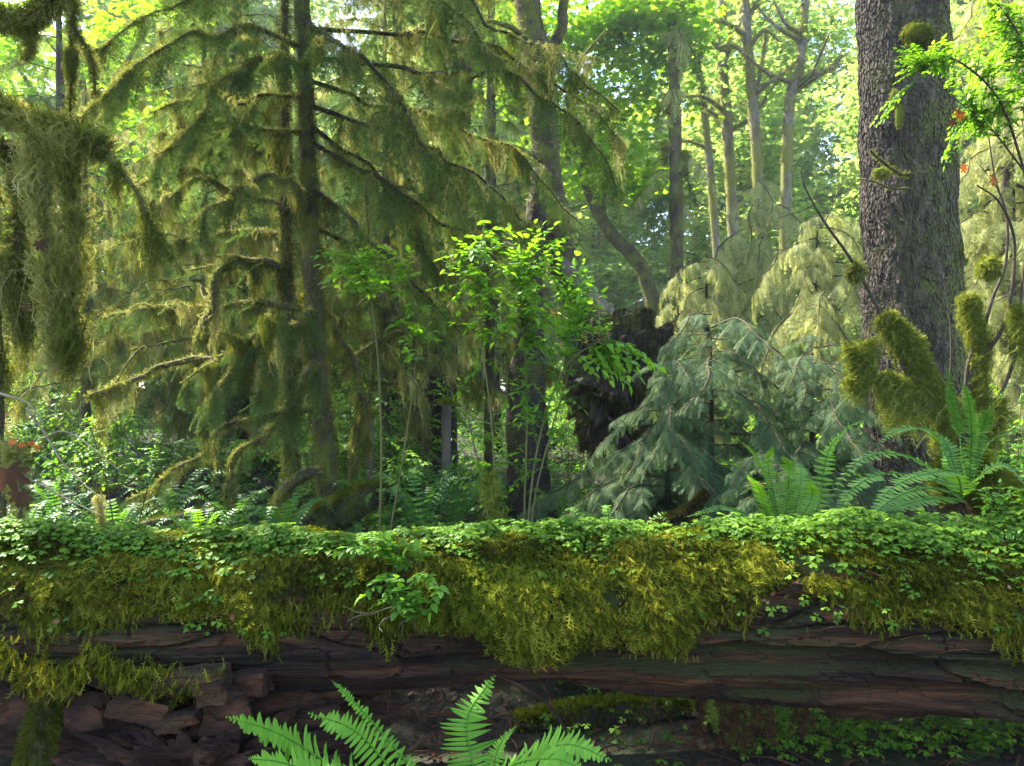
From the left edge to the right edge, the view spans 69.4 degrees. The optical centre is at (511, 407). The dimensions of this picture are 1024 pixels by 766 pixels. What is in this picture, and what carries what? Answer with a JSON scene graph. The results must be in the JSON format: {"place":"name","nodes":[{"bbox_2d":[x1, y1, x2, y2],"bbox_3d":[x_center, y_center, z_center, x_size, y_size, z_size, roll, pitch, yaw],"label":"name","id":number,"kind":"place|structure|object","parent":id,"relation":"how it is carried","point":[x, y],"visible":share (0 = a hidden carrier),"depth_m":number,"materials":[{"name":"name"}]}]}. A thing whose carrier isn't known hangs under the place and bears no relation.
{"place":"outdoors","nodes":[
{"label":"outdoors","id":0,"kind":"place"},
{"bbox_2d":[3,0,950,388],"label":"sky","id":1,"kind":"structure","parent":0,"point":[579,1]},
{"bbox_2d":[0,391,1023,765],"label":"ground","id":2,"kind":"structure","parent":0,"point":[426,707],"depth_m":3.52,"materials":[{"name":"soil"}]},
{"bbox_2d":[7,417,105,500],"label":"understory shrub","id":3,"kind":"object","parent":2,"relation":"on","point":[36,454],"visible":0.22,"depth_m":9.48,"materials":[{"name":"green plant"}]},
{"bbox_2d":[27,473,97,520],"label":"sword fern","id":4,"kind":"object","parent":2,"relation":"on","point":[47,497],"visible":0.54,"depth_m":6.80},
{"bbox_2d":[5,417,134,521],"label":"understory shrub","id":5,"kind":"object","parent":2,"relation":"on","point":[122,443],"visible":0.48,"depth_m":8.20,"materials":[{"name":"green plant"}]},
{"bbox_2d":[4,374,151,503],"bbox_3d":[-5.644,0.424,9.642,1.673,1.787,1.804,0,0,-9],"label":"understory shrub","id":6,"kind":"object","parent":2,"relation":"on","point":[62,437],"visible":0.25,"depth_m":9.58,"materials":[{"name":"green plant"}]},
{"bbox_2d":[0,8,177,478],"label":"broadleaf tree","id":7,"kind":"object","parent":2,"relation":"on","point":[12,66],"visible":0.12,"depth_m":11.98,"materials":[{"name":"green plant"}]},
{"bbox_2d":[34,387,144,523],"bbox_3d":[-4.353,0.537,7.685,1.032,1.515,1.139,0,0,-34],"label":"understory shrub","id":8,"kind":"object","parent":2,"relation":"on","point":[110,442],"visible":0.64,"depth_m":7.66,"materials":[{"name":"green plant"}]},
{"bbox_2d":[0,0,188,542],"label":"moss draped tree","id":9,"kind":"object","parent":2,"relation":"on","point":[30,166],"visible":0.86,"depth_m":3.67,"materials":[{"name":"green plant"}]},
{"bbox_2d":[0,0,214,417],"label":"maple tree","id":10,"kind":"object","parent":2,"relation":"on","point":[25,81],"visible":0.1,"depth_m":16.90,"materials":[{"name":"green plant"}]},
{"bbox_2d":[0,0,216,412],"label":"broadleaf tree","id":11,"kind":"object","parent":2,"relation":"on","point":[104,6],"visible":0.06,"depth_m":25.49,"materials":[{"name":"plant"}]},
{"bbox_2d":[0,79,230,513],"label":"hemlock tree","id":12,"kind":"object","parent":2,"relation":"on","point":[184,417],"visible":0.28,"depth_m":8.99,"materials":[{"name":"green plant"}]},
{"bbox_2d":[62,415,170,528],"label":"huckleberry shrub","id":13,"kind":"object","parent":2,"relation":"on","point":[106,465],"visible":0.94,"depth_m":5.40,"materials":[{"name":"green plant"}]},
{"bbox_2d":[56,492,184,533],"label":"sword fern","id":14,"kind":"object","parent":2,"relation":"on","point":[124,514],"visible":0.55,"depth_m":5.73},
{"bbox_2d":[117,502,236,528],"bbox_3d":[-2.895,0.946,6.415,0.974,0.235,0.177,0,0,-26],"label":"mossy log","id":15,"kind":"object","parent":2,"relation":"on","point":[148,521],"visible":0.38,"depth_m":6.40,"materials":[{"name":"plant"}]},
{"bbox_2d":[119,467,240,524],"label":"sword fern","id":16,"kind":"object","parent":2,"relation":"on","point":[171,499],"visible":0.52,"depth_m":6.99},
{"bbox_2d":[90,452,282,500],"bbox_3d":[-3.425,0.745,7.939,1.970,0.528,0.318,0,0,-18],"label":"mossy log","id":17,"kind":"object","parent":2,"relation":"on","point":[116,490],"visible":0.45,"depth_m":7.86,"materials":[{"name":"green plant"}]},
{"bbox_2d":[92,437,304,506],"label":"understory shrub","id":18,"kind":"object","parent":2,"relation":"on","point":[163,464],"visible":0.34,"depth_m":8.05,"materials":[{"name":"green plant"}]},
{"bbox_2d":[143,504,267,530],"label":"sword fern","id":19,"kind":"object","parent":2,"relation":"on","point":[194,515],"visible":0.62,"depth_m":5.37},
{"bbox_2d":[0,686,413,765],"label":"rotten stump","id":20,"kind":"object","parent":2,"relation":"on","point":[116,742],"visible":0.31,"depth_m":2.96,"materials":[{"name":"red wood"}]},
{"bbox_2d":[0,682,31,732],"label":"wood chunk","id":21,"kind":"object","parent":20,"relation":"on","point":[13,708],"visible":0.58,"depth_m":2.91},
{"bbox_2d":[10,681,66,765],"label":"mossy root","id":22,"kind":"object","parent":20,"relation":"on","point":[42,724],"visible":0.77,"depth_m":2.87,"materials":[{"name":"green plant"}]},
{"bbox_2d":[61,691,112,733],"bbox_3d":[-1.691,1.207,2.943,0.190,0.154,0.120,0,0,0],"label":"wood chunk","id":23,"kind":"object","parent":20,"relation":"on","point":[84,713],"visible":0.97,"depth_m":2.90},
{"bbox_2d":[0,634,228,711],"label":"moss ledge","id":24,"kind":"object","parent":20,"relation":"on","point":[37,678],"visible":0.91,"depth_m":2.80,"materials":[{"name":"plant"}]},
{"bbox_2d":[151,705,203,735],"bbox_3d":[-1.280,1.202,2.854,0.200,0.096,0.130,0,0,0],"label":"wood chunk","id":25,"kind":"object","parent":20,"relation":"on","point":[175,722],"visible":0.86,"depth_m":2.80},
{"bbox_2d":[103,692,175,728],"bbox_3d":[-1.432,1.164,2.858,0.255,0.153,0.113,0,0,0],"label":"wood chunk","id":26,"kind":"object","parent":25,"relation":"on","point":[135,709],"visible":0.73,"depth_m":2.82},
{"bbox_2d":[151,662,233,695],"bbox_3d":[-1.235,1.049,2.857,0.298,0.099,0.132,0,0,0],"label":"wood chunk","id":27,"kind":"object","parent":26,"relation":"on","point":[184,677],"visible":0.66,"depth_m":2.81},
{"bbox_2d":[198,689,251,738],"bbox_3d":[-1.108,1.187,2.896,0.201,0.210,0.133,0,0,0],"label":"wood chunk","id":28,"kind":"object","parent":20,"relation":"on","point":[215,722],"visible":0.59,"depth_m":2.85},
{"bbox_2d":[191,673,233,708],"bbox_3d":[-1.145,1.086,2.834,0.146,0.124,0.111,0,0,0],"label":"wood chunk","id":29,"kind":"object","parent":28,"relation":"on","point":[216,695],"visible":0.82,"depth_m":2.79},
{"bbox_2d":[231,667,274,698],"bbox_3d":[-1.038,1.098,2.949,0.148,0.118,0.124,0,0,0],"label":"wood chunk","id":30,"kind":"object","parent":28,"relation":"on","point":[255,682],"visible":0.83,"depth_m":2.90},
{"bbox_2d":[82,0,338,508],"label":"hemlock tree","id":31,"kind":"object","parent":2,"relation":"on","point":[183,345],"visible":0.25,"depth_m":8.17,"materials":[{"name":"green plant"}]},
{"bbox_2d":[19,0,402,485],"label":"hemlock tree","id":32,"kind":"object","parent":2,"relation":"on","point":[240,403],"visible":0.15,"depth_m":10.69,"materials":[{"name":"green plant"}]},
{"bbox_2d":[136,0,305,522],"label":"spruce tree","id":33,"kind":"object","parent":2,"relation":"on","point":[284,268],"visible":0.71,"depth_m":6.66,"materials":[{"name":"green plant"}]},
{"bbox_2d":[176,485,276,528],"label":"sword fern","id":34,"kind":"object","parent":2,"relation":"on","point":[244,498],"visible":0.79,"depth_m":6.37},
{"bbox_2d":[196,44,345,410],"bbox_3d":[-8.457,-6.070,26.040,5.790,13.137,6.508,0,0,-8],"label":"broadleaf tree","id":35,"kind":"object","parent":2,"relation":"on","point":[294,145],"visible":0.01,"depth_m":25.78,"materials":[{"name":"plant"}]},
{"bbox_2d":[242,485,337,526],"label":"sword fern","id":36,"kind":"object","parent":2,"relation":"on","point":[270,510],"visible":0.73,"depth_m":5.52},
{"bbox_2d":[212,0,372,316],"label":"broadleaf tree","id":37,"kind":"object","parent":2,"relation":"on","point":[319,6],"visible":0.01,"depth_m":41.36,"materials":[{"name":"plant"}]},
{"bbox_2d":[56,0,635,532],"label":"spruce tree","id":38,"kind":"object","parent":2,"relation":"on","point":[274,334],"visible":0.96,"depth_m":5.92,"materials":[{"name":"green plant"}]},
{"bbox_2d":[293,477,398,530],"bbox_3d":[-1.356,0.850,6.072,0.901,0.530,0.420,0,0,-19],"label":"mossy log","id":39,"kind":"object","parent":2,"relation":"on","point":[348,504],"visible":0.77,"depth_m":5.96,"materials":[{"name":"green plant"}]},
{"bbox_2d":[324,301,375,529],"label":"mossy sapling","id":40,"kind":"object","parent":2,"relation":"on","point":[360,430],"visible":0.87,"depth_m":7.14,"materials":[{"name":"green plant"}]},
{"bbox_2d":[274,342,427,485],"bbox_3d":[-1.865,0.225,8.428,1.777,2.014,1.647,0,0,22],"label":"understory shrub","id":41,"kind":"object","parent":2,"relation":"on","point":[365,392],"visible":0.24,"depth_m":8.21,"materials":[{"name":"green plant"}]},
{"bbox_2d":[235,0,506,473],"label":"hemlock tree","id":42,"kind":"object","parent":2,"relation":"on","point":[386,318],"visible":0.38,"depth_m":8.44,"materials":[{"name":"green plant"}]},
{"bbox_2d":[327,479,422,532],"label":"sword fern","id":43,"kind":"object","parent":2,"relation":"on","point":[371,513],"visible":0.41,"depth_m":6.26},
{"bbox_2d":[311,245,443,533],"bbox_3d":[-0.934,0.081,5.010,0.899,2.372,0.599,0,0,23],"label":"leafy shrub","id":44,"kind":"object","parent":2,"relation":"on","point":[363,275],"visible":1,"depth_m":5.06,"materials":[{"name":"green plant"}]},
{"bbox_2d":[335,432,429,523],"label":"understory shrub","id":45,"kind":"object","parent":2,"relation":"on","point":[363,475],"visible":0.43,"depth_m":7.58,"materials":[{"name":"green plant"}]},
{"bbox_2d":[363,450,431,512],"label":"shrub","id":46,"kind":"object","parent":2,"relation":"on","point":[396,467],"visible":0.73,"depth_m":6.59,"materials":[{"name":"green plant"}]},
{"bbox_2d":[340,279,455,518],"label":"mossy sapling","id":47,"kind":"object","parent":2,"relation":"on","point":[415,420],"visible":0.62,"depth_m":8.18,"materials":[{"name":"green plant"}]},
{"bbox_2d":[250,0,548,456],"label":"hemlock tree","id":48,"kind":"object","parent":2,"relation":"on","point":[394,310],"visible":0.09,"depth_m":11.89,"materials":[{"name":"green plant"}]},
{"bbox_2d":[343,344,489,501],"bbox_3d":[-1.168,0.211,9.189,1.944,2.110,1.802,0,0,16],"label":"understory shrub","id":49,"kind":"object","parent":2,"relation":"on","point":[393,414],"visible":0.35,"depth_m":8.97,"materials":[{"name":"green plant"}]},
{"bbox_2d":[226,675,611,765],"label":"sword fern","id":50,"kind":"object","parent":2,"relation":"on","point":[554,752],"visible":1,"depth_m":2.15,"materials":[{"name":"plant"}]},
{"bbox_2d":[367,469,486,529],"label":"sword fern","id":51,"kind":"object","parent":2,"relation":"on","point":[392,490],"visible":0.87,"depth_m":6.01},
{"bbox_2d":[366,0,527,398],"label":"broadleaf tree","id":52,"kind":"object","parent":2,"relation":"on","point":[507,135],"visible":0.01,"depth_m":32.74,"materials":[{"name":"plant"}]},
{"bbox_2d":[437,394,456,522],"bbox_3d":[-0.705,0.723,8.000,0.229,1.754,0.236,0,0,0],"label":"snag","id":53,"kind":"object","parent":2,"relation":"on","point":[447,403],"visible":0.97,"depth_m":7.96,"materials":[{"name":"grey wood"}]},
{"bbox_2d":[391,0,508,495],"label":"mossy tree","id":54,"kind":"object","parent":2,"relation":"on","point":[436,409],"visible":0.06,"depth_m":9.76,"materials":[{"name":"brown plant"}]},
{"bbox_2d":[396,465,517,525],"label":"sword fern","id":55,"kind":"object","parent":2,"relation":"on","point":[452,494],"visible":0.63,"depth_m":7.17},
{"bbox_2d":[373,0,568,497],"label":"hemlock tree","id":56,"kind":"object","parent":2,"relation":"on","point":[488,454],"visible":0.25,"depth_m":9.52,"materials":[{"name":"green plant"}]},
{"bbox_2d":[408,0,600,452],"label":"hemlock tree","id":57,"kind":"object","parent":2,"relation":"on","point":[521,200],"visible":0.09,"depth_m":14.93,"materials":[{"name":"green plant"}]},
{"bbox_2d":[0,521,1023,721],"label":"fallen log","id":58,"kind":"object","parent":2,"relation":"on","point":[853,664],"visible":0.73,"depth_m":2.99,"materials":[{"name":"plant"}]},
{"bbox_2d":[327,531,449,653],"bbox_3d":[-0.462,0.696,2.780,0.500,0.442,0.295,0,0,25],"label":"log seedling","id":59,"kind":"object","parent":58,"relation":"on","point":[401,603],"visible":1,"depth_m":2.76,"materials":[{"name":"green plant"}]},
{"bbox_2d":[0,543,1021,654],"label":"fallen litter","id":60,"kind":"object","parent":58,"relation":"on","point":[55,621],"visible":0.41,"depth_m":2.93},
{"bbox_2d":[0,505,1023,638],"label":"wood sorrel","id":61,"kind":"object","parent":58,"relation":"on","point":[807,527],"visible":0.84,"depth_m":3.15,"materials":[{"name":"green plant"}]},
{"bbox_2d":[473,667,567,735],"bbox_3d":[0.048,1.194,2.971,0.413,0.339,0.042,0,0,-19],"label":"exposed root","id":62,"kind":"object","parent":58,"relation":"attached to","point":[538,696],"visible":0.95,"depth_m":2.96,"materials":[{"name":"red wood"}]},
{"bbox_2d":[971,478,1023,540],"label":"huckleberry shrub","id":63,"kind":"object","parent":58,"relation":"on","point":[999,503],"visible":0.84,"depth_m":3.30,"materials":[{"name":"green plant"}]},
{"bbox_2d":[4,680,1023,765],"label":"leaf litter","id":64,"kind":"object","parent":2,"relation":"on","point":[946,762],"visible":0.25,"depth_m":3.32,"materials":[{"name":"plant"}]},
{"bbox_2d":[6,388,1022,544],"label":"ground cover","id":65,"kind":"object","parent":2,"relation":"on","point":[357,527],"visible":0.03,"depth_m":8.31,"materials":[{"name":"green plant"}]},
{"bbox_2d":[448,0,605,328],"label":"mossy tree","id":66,"kind":"object","parent":2,"relation":"on","point":[530,25],"visible":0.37,"depth_m":8.87,"materials":[{"name":"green plant"}]},
{"bbox_2d":[504,165,557,525],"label":"mossy tree","id":67,"kind":"object","parent":2,"relation":"on","point":[515,437],"visible":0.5,"depth_m":7.85,"materials":[{"name":"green plant"}]},
{"bbox_2d":[426,219,666,532],"bbox_3d":[0.183,0.058,4.484,1.420,2.415,0.819,0,0,0],"label":"leafy shrub","id":68,"kind":"object","parent":2,"relation":"on","point":[608,357],"visible":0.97,"depth_m":4.40,"materials":[{"name":"green plant"}]},
{"bbox_2d":[474,93,642,395],"bbox_3d":[1.877,-7.264,33.929,8.299,14.634,9.328,0,0,27],"label":"broadleaf tree","id":69,"kind":"object","parent":2,"relation":"on","point":[546,288],"visible":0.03,"depth_m":32.78,"materials":[{"name":"plant"}]},
{"bbox_2d":[548,382,580,481],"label":"understory shrub","id":70,"kind":"object","parent":2,"relation":"on","point":[561,442],"visible":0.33,"depth_m":11.42,"materials":[{"name":"green plant"}]},
{"bbox_2d":[502,105,669,406],"bbox_3d":[3.039,-5.807,28.907,6.988,12.323,7.855,0,0,-17],"label":"broadleaf tree","id":71,"kind":"object","parent":2,"relation":"on","point":[610,276],"visible":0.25,"depth_m":27.65,"materials":[{"name":"plant"}]},
{"bbox_2d":[444,0,736,326],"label":"maple tree","id":72,"kind":"object","parent":2,"relation":"on","point":[620,22],"visible":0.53,"depth_m":17.42,"materials":[{"name":"green plant"}]},
{"bbox_2d":[557,305,687,492],"bbox_3d":[1.218,-0.116,8.200,1.465,2.081,1.286,0,0,0],"label":"upturned stump","id":73,"kind":"object","parent":2,"relation":"on","point":[603,403],"visible":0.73,"depth_m":7.89,"materials":[{"name":"brown wood"}]},
{"bbox_2d":[545,248,613,316],"bbox_3d":[0.665,-1.703,8.837,0.222,1.526,1.526,0,0,-39],"label":"fallen log","id":74,"kind":"object","parent":73,"relation":"on","point":[567,264],"visible":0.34,"depth_m":8.56,"materials":[{"name":"grey wood"}]},
{"bbox_2d":[509,691,752,732],"bbox_3d":[0.613,1.566,3.713,1.281,0.292,0.240,0,0,-8],"label":"mossy log","id":75,"kind":"object","parent":2,"relation":"on","point":[591,710],"visible":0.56,"depth_m":3.64,"materials":[{"name":"green plant"}]},
{"bbox_2d":[566,105,704,340],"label":"broadleaf tree","id":76,"kind":"object","parent":2,"relation":"on","point":[658,236],"visible":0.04,"depth_m":37.09,"materials":[{"name":"plant"}]},
{"bbox_2d":[559,354,743,528],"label":"hemlock tree","id":77,"kind":"object","parent":2,"relation":"on","point":[693,480],"visible":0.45,"depth_m":5.81,"materials":[{"name":"green plant"}]},
{"bbox_2d":[635,487,711,529],"bbox_3d":[1.035,0.779,5.259,0.827,0.436,0.165,0,0,-9],"label":"mossy log","id":78,"kind":"object","parent":2,"relation":"on","point":[695,504],"visible":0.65,"depth_m":5.28,"materials":[{"name":"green plant"}]},
{"bbox_2d":[626,0,725,356],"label":"mossy tree","id":79,"kind":"object","parent":2,"relation":"on","point":[674,153],"visible":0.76,"depth_m":16.88,"materials":[{"name":"green plant"}]},
{"bbox_2d":[601,0,779,314],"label":"maple tree","id":80,"kind":"object","parent":2,"relation":"on","point":[708,149],"visible":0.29,"depth_m":21.93,"materials":[{"name":"green plant"}]},
{"bbox_2d":[515,312,867,531],"bbox_3d":[1.529,0.752,6.563,3.416,3.194,3.152,0,0,32],"label":"hemlock tree","id":81,"kind":"object","parent":2,"relation":"on","point":[707,409],"visible":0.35,"depth_m":6.17,"materials":[{"name":"green plant"}]},
{"bbox_2d":[654,253,772,459],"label":"sunlit hemlock","id":82,"kind":"object","parent":2,"relation":"on","point":[696,301],"visible":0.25,"depth_m":13.76,"materials":[{"name":"green plant"}]},
{"bbox_2d":[623,0,816,318],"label":"broadleaf tree","id":83,"kind":"object","parent":2,"relation":"on","point":[691,125],"visible":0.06,"depth_m":39.60,"materials":[{"name":"plant"}]},
{"bbox_2d":[625,0,847,367],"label":"maple tree","id":84,"kind":"object","parent":2,"relation":"on","point":[728,129],"visible":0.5,"depth_m":19.90,"materials":[{"name":"green plant"}]},
{"bbox_2d":[638,47,841,383],"bbox_3d":[8.449,-6.373,27.547,7.064,13.990,7.940,0,0,-24],"label":"broadleaf tree","id":85,"kind":"object","parent":2,"relation":"on","point":[769,124],"visible":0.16,"depth_m":26.65,"materials":[{"name":"plant"}]},
{"bbox_2d":[651,0,855,314],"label":"maple tree","id":86,"kind":"object","parent":2,"relation":"on","point":[753,87],"visible":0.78,"depth_m":17.95,"materials":[{"name":"green plant"}]},
{"bbox_2d":[679,0,857,387],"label":"maple tree","id":87,"kind":"object","parent":2,"relation":"on","point":[798,81],"visible":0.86,"depth_m":17.92,"materials":[{"name":"green plant"}]},
{"bbox_2d":[702,181,834,428],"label":"sunlit hemlock","id":88,"kind":"object","parent":2,"relation":"on","point":[760,259],"visible":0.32,"depth_m":15.10,"materials":[{"name":"green plant"}]},
{"bbox_2d":[687,418,866,526],"bbox_3d":[1.347,0.391,3.828,1.080,0.672,0.359,0,0,-31],"label":"sword fern","id":89,"kind":"object","parent":2,"relation":"on","point":[813,495],"visible":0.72,"depth_m":3.92,"materials":[{"name":"plant"}]},
{"bbox_2d":[701,451,852,530],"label":"hemlock tree","id":90,"kind":"object","parent":2,"relation":"on","point":[735,478],"visible":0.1,"depth_m":4.88,"materials":[{"name":"green plant"}]},
{"bbox_2d":[706,0,857,353],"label":"broadleaf tree","id":91,"kind":"object","parent":2,"relation":"on","point":[817,197],"visible":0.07,"depth_m":39.41,"materials":[{"name":"plant"}]},
{"bbox_2d":[540,681,1023,765],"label":"wood sorrel","id":92,"kind":"object","parent":2,"relation":"on","point":[857,735],"visible":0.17,"depth_m":3.29,"materials":[{"name":"green plant"}]},
{"bbox_2d":[748,61,852,271],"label":"broadleaf tree","id":93,"kind":"object","parent":2,"relation":"on","point":[820,150],"visible":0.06,"depth_m":52.65,"materials":[{"name":"plant"}]},
{"bbox_2d":[746,211,863,481],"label":"sunlit hemlock","id":94,"kind":"object","parent":2,"relation":"on","point":[810,318],"visible":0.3,"depth_m":12.24,"materials":[{"name":"green plant"}]},
{"bbox_2d":[725,334,919,530],"bbox_3d":[2.613,0.641,6.282,2.215,2.544,2.153,0,0,0],"label":"hemlock tree","id":95,"kind":"object","parent":2,"relation":"on","point":[832,415],"visible":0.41,"depth_m":6.12,"materials":[{"name":"green plant"}]},
{"bbox_2d":[801,69,960,342],"bbox_3d":[20.229,-9.376,38.373,10.924,18.874,9.718,0,0,22],"label":"broadleaf tree","id":96,"kind":"object","parent":2,"relation":"on","point":[824,146],"visible":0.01,"depth_m":38.94,"materials":[{"name":"plant"}]},
{"bbox_2d":[797,15,996,343],"bbox_3d":[14.104,-6.820,26.528,7.266,14.395,8.168,0,0,45],"label":"broadleaf tree","id":97,"kind":"object","parent":2,"relation":"on","point":[852,126],"visible":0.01,"depth_m":26.67,"materials":[{"name":"plant"}]},
{"bbox_2d":[818,707,981,720],"bbox_3d":[2.440,1.222,3.319,2.320,0.324,0.447,0,0,0],"label":"log","id":98,"kind":"object","parent":2,"relation":"on","point":[880,715],"visible":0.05,"depth_m":3.21,"materials":[{"name":"red wood"}]},
{"bbox_2d":[778,132,1023,534],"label":"mossy shrub","id":99,"kind":"object","parent":2,"relation":"on","point":[918,388],"visible":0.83,"depth_m":4.94,"materials":[{"name":"green plant"}]},
{"bbox_2d":[817,0,1016,344],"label":"broadleaf tree","id":100,"kind":"object","parent":2,"relation":"on","point":[838,148],"depth_m":29.71,"materials":[{"name":"plant"}]},
{"bbox_2d":[854,0,980,533],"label":"spruce tree","id":101,"kind":"object","parent":2,"relation":"on","point":[910,230],"visible":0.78,"depth_m":7.22,"materials":[{"name":"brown plant"}]},
{"bbox_2d":[827,425,1023,533],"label":"sword fern","id":102,"kind":"object","parent":2,"relation":"on","point":[957,478],"visible":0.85,"depth_m":3.99,"materials":[{"name":"plant"}]},
{"bbox_2d":[849,0,1023,472],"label":"sunlit hemlock","id":103,"kind":"object","parent":2,"relation":"on","point":[979,233],"visible":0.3,"depth_m":10.77,"materials":[{"name":"green plant"}]},
{"bbox_2d":[870,0,1023,185],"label":"huckleberry shrub","id":104,"kind":"object","parent":2,"relation":"on","point":[921,60],"visible":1,"depth_m":4.44,"materials":[{"name":"green plant"}]},
{"bbox_2d":[944,361,1023,488],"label":"sword fern","id":105,"kind":"object","parent":2,"relation":"on","point":[975,426],"visible":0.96,"depth_m":4.43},
{"bbox_2d":[950,0,1023,257],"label":"maple tree","id":106,"kind":"object","parent":2,"relation":"on","point":[980,67],"visible":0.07,"depth_m":16.64,"materials":[{"name":"green plant"}]},
{"bbox_2d":[975,384,1023,498],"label":"understory shrub","id":107,"kind":"object","parent":2,"relation":"on","point":[1020,423],"visible":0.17,"depth_m":7.99,"materials":[{"name":"green plant"}]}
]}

